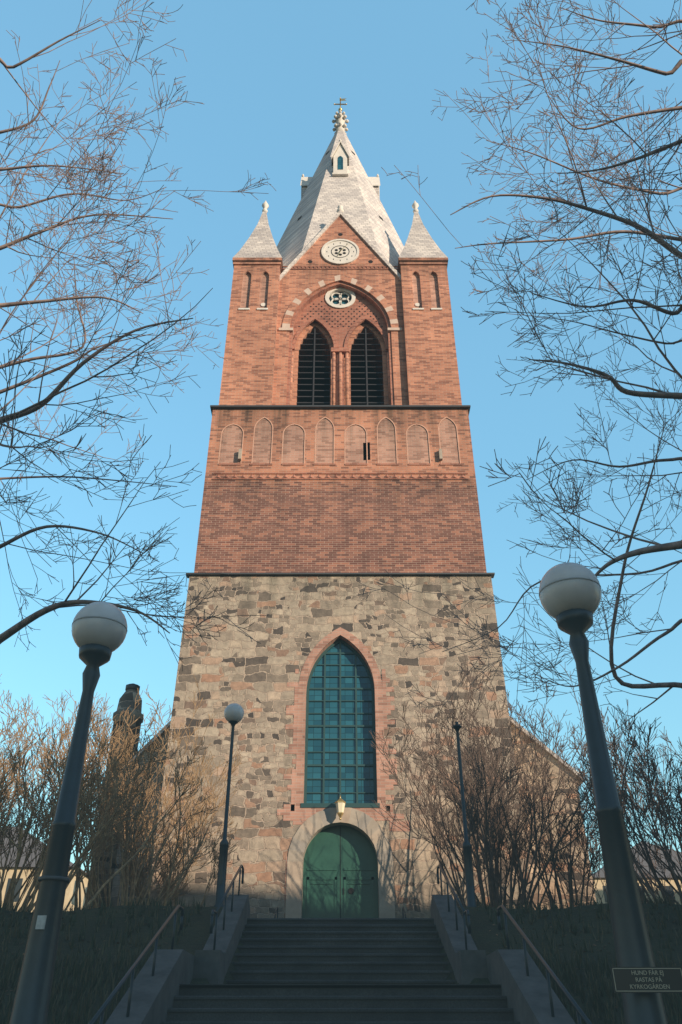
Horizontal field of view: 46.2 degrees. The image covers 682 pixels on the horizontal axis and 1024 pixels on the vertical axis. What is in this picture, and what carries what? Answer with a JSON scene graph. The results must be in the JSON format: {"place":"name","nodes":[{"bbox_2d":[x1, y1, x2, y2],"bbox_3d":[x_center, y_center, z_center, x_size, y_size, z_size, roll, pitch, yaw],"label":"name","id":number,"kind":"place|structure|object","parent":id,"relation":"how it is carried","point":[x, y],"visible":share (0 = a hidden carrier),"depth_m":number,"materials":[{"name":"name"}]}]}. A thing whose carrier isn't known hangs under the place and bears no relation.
{"place":"outdoors","nodes":[
{"label":"outdoors","id":0,"kind":"place"},
{"bbox_2d":[0,0,275,670],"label":"tree","id":1,"kind":"object","parent":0,"point":[94,221],"depth_m":11.09,"materials":[{"name":"brown plant"}]},
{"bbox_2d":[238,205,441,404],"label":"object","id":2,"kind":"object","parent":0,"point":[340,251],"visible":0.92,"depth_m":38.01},
{"bbox_2d":[186,573,494,917],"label":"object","id":3,"kind":"object","parent":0,"point":[335,780],"visible":0.91,"depth_m":25.28,"materials":[{"name":"beige stone"}]},
{"bbox_2d":[210,405,470,479],"bbox_3d":[0.000,-2.833,32.916,10.960,3.940,0.630,0,-34,0],"label":"blind arcade frieze","id":4,"kind":"object","parent":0,"point":[343,477],"visible":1,"depth_m":32.31,"materials":[{"name":"red brick"}]},
{"bbox_2d":[0,891,681,1023],"bbox_3d":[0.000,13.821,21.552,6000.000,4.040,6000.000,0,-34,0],"label":"ground","id":5,"kind":"structure","parent":0,"point":[195,937],"depth_m":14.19,"materials":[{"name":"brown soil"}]},
{"bbox_2d":[0,827,87,911],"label":"building","id":6,"kind":"structure","parent":5,"relation":"on","point":[70,890],"depth_m":71.80,"materials":[{"name":"beige paint"}]},
{"bbox_2d":[9,602,126,1023],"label":"lamp post","id":7,"kind":"object","parent":5,"relation":"on","point":[99,631],"visible":1,"depth_m":6.90,"materials":[{"name":"grey metal"}]},
{"bbox_2d":[35,876,69,928],"bbox_3d":[-2.420,3.262,6.649,0.262,0.400,0.265,0,-34,0],"label":"pole sticker","id":8,"kind":"object","parent":7,"relation":"attached to","point":[41,922],"visible":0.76,"depth_m":6.64,"materials":[{"name":"paper"}]},
{"bbox_2d":[0,696,181,911],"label":"shrub twigs","id":9,"kind":"object","parent":5,"relation":"on","point":[63,735],"depth_m":20.42,"materials":[{"name":"brown plant"}]},
{"bbox_2d":[0,674,34,806],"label":"shrub twigs","id":10,"kind":"object","parent":9,"relation":"attached to","point":[9,766],"depth_m":21.22,"materials":[{"name":"brown plant"}]},
{"bbox_2d":[0,675,244,909],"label":"shrub twigs","id":11,"kind":"object","parent":5,"relation":"on","point":[147,775],"depth_m":21.41,"materials":[{"name":"brown plant"}]},
{"bbox_2d":[0,699,201,911],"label":"shrub twigs","id":12,"kind":"object","parent":11,"relation":"attached to","point":[90,800],"depth_m":18.20,"materials":[{"name":"brown plant"}]},
{"bbox_2d":[109,798,237,905],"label":"shrub twigs","id":13,"kind":"object","parent":5,"relation":"on","point":[178,852],"depth_m":22.23,"materials":[{"name":"brown plant"}]},
{"bbox_2d":[213,703,243,906],"bbox_3d":[-2.500,6.496,17.646,0.470,4.685,0.470,0,-34,0],"label":"lamp post","id":14,"kind":"object","parent":5,"relation":"on","point":[233,714],"visible":0.96,"depth_m":17.50,"materials":[{"name":"grey metal"}]},
{"bbox_2d":[84,683,595,909],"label":"church nave","id":15,"kind":"structure","parent":5,"relation":"on","point":[127,699],"depth_m":26.88,"materials":[{"name":"stone"}]},
{"bbox_2d":[89,864,591,1023],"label":"stairs and rails","id":16,"kind":"structure","parent":5,"relation":"on","point":[340,971],"depth_m":10.96,"materials":[{"name":"stone"}]},
{"bbox_2d":[149,409,533,917],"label":"wall","id":17,"kind":"structure","parent":5,"relation":"on","point":[295,626],"depth_m":28.39,"materials":[{"name":"brown stone"}]},
{"bbox_2d":[219,215,461,404],"bbox_3d":[0.000,-7.187,41.956,10.580,13.700,10.360,0,-34,0],"label":"belfry","id":18,"kind":"object","parent":17,"relation":"on","point":[424,360],"visible":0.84,"depth_m":37.59,"materials":[{"name":"red brick"}]},
{"bbox_2d":[234,98,446,270],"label":"tower spire and roofs","id":19,"kind":"structure","parent":18,"relation":"on","point":[337,179],"depth_m":44.64,"materials":[{"name":"white stone"}]},
{"bbox_2d":[370,687,553,908],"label":"shrub twigs","id":20,"kind":"object","parent":5,"relation":"on","point":[451,824],"depth_m":22.52,"materials":[{"name":"brown plant"}]},
{"bbox_2d":[452,721,476,906],"bbox_3d":[2.750,6.759,17.712,0.260,4.320,0.260,0,-34,0],"label":"lamp post","id":21,"kind":"object","parent":5,"relation":"on","point":[469,876],"visible":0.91,"depth_m":17.28,"materials":[{"name":"grey metal"}]},
{"bbox_2d":[369,655,643,908],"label":"shrub twigs","id":22,"kind":"object","parent":5,"relation":"on","point":[479,779],"depth_m":20.99,"materials":[{"name":"brown plant"}]},
{"bbox_2d":[473,749,653,908],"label":"shrub twigs","id":23,"kind":"object","parent":5,"relation":"on","point":[546,842],"depth_m":21.17,"materials":[{"name":"brown plant"}]},
{"bbox_2d":[539,562,667,1023],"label":"lamp post","id":24,"kind":"object","parent":5,"relation":"on","point":[570,594],"visible":1,"depth_m":6.08,"materials":[{"name":"grey metal"}]},
{"bbox_2d":[610,967,681,992],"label":"sign plate","id":25,"kind":"object","parent":24,"relation":"attached to","point":[623,979],"visible":0.98,"depth_m":5.32,"materials":[{"name":"black metal"}]},
{"bbox_2d":[631,971,663,975],"bbox_3d":[2.050,3.076,5.336,0.211,0.041,0.002,0,-34,0],"label":"sign text","id":26,"kind":"object","parent":25,"relation":"attached to","point":[634,972],"visible":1,"depth_m":5.34},
{"bbox_2d":[635,977,661,981],"bbox_3d":[2.051,3.106,5.316,0.174,0.033,0.002,0,-34,0],"label":"sign text","id":27,"kind":"object","parent":25,"relation":"attached to","point":[649,980],"visible":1,"depth_m":5.31},
{"bbox_2d":[630,984,669,988],"bbox_3d":[2.050,3.139,5.294,0.260,0.033,0.002,0,-34,0],"label":"sign text","id":28,"kind":"object","parent":25,"relation":"attached to","point":[666,986],"visible":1,"depth_m":5.29},
{"bbox_2d":[541,825,681,906],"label":"shrub twigs","id":29,"kind":"object","parent":5,"relation":"on","point":[585,880],"depth_m":22.48,"materials":[{"name":"brown plant"}]},
{"bbox_2d":[556,688,681,904],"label":"shrub twigs","id":30,"kind":"object","parent":5,"relation":"on","point":[619,786],"depth_m":20.17,"materials":[{"name":"brown plant"}]},
{"bbox_2d":[558,695,681,903],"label":"shrub twigs","id":31,"kind":"object","parent":5,"relation":"on","point":[649,782],"depth_m":17.86,"materials":[{"name":"brown plant"}]},
{"bbox_2d":[592,841,681,904],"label":"building","id":32,"kind":"structure","parent":5,"relation":"on","point":[601,891],"depth_m":82.39,"materials":[{"name":"beige paint"}]},
{"bbox_2d":[656,731,681,759],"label":"shrub twigs","id":33,"kind":"object","parent":5,"relation":"on","point":[668,746],"visible":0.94,"depth_m":21.41,"materials":[{"name":"brown plant"}]},
{"bbox_2d":[0,0,681,871],"label":"sky","id":34,"kind":"structure","parent":0,"point":[268,77],"materials":[{"name":"blue"}]},
{"bbox_2d":[359,0,681,761],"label":"tree","id":35,"kind":"object","parent":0,"point":[609,285],"depth_m":11.50,"materials":[{"name":"brown plant"}]}
]}

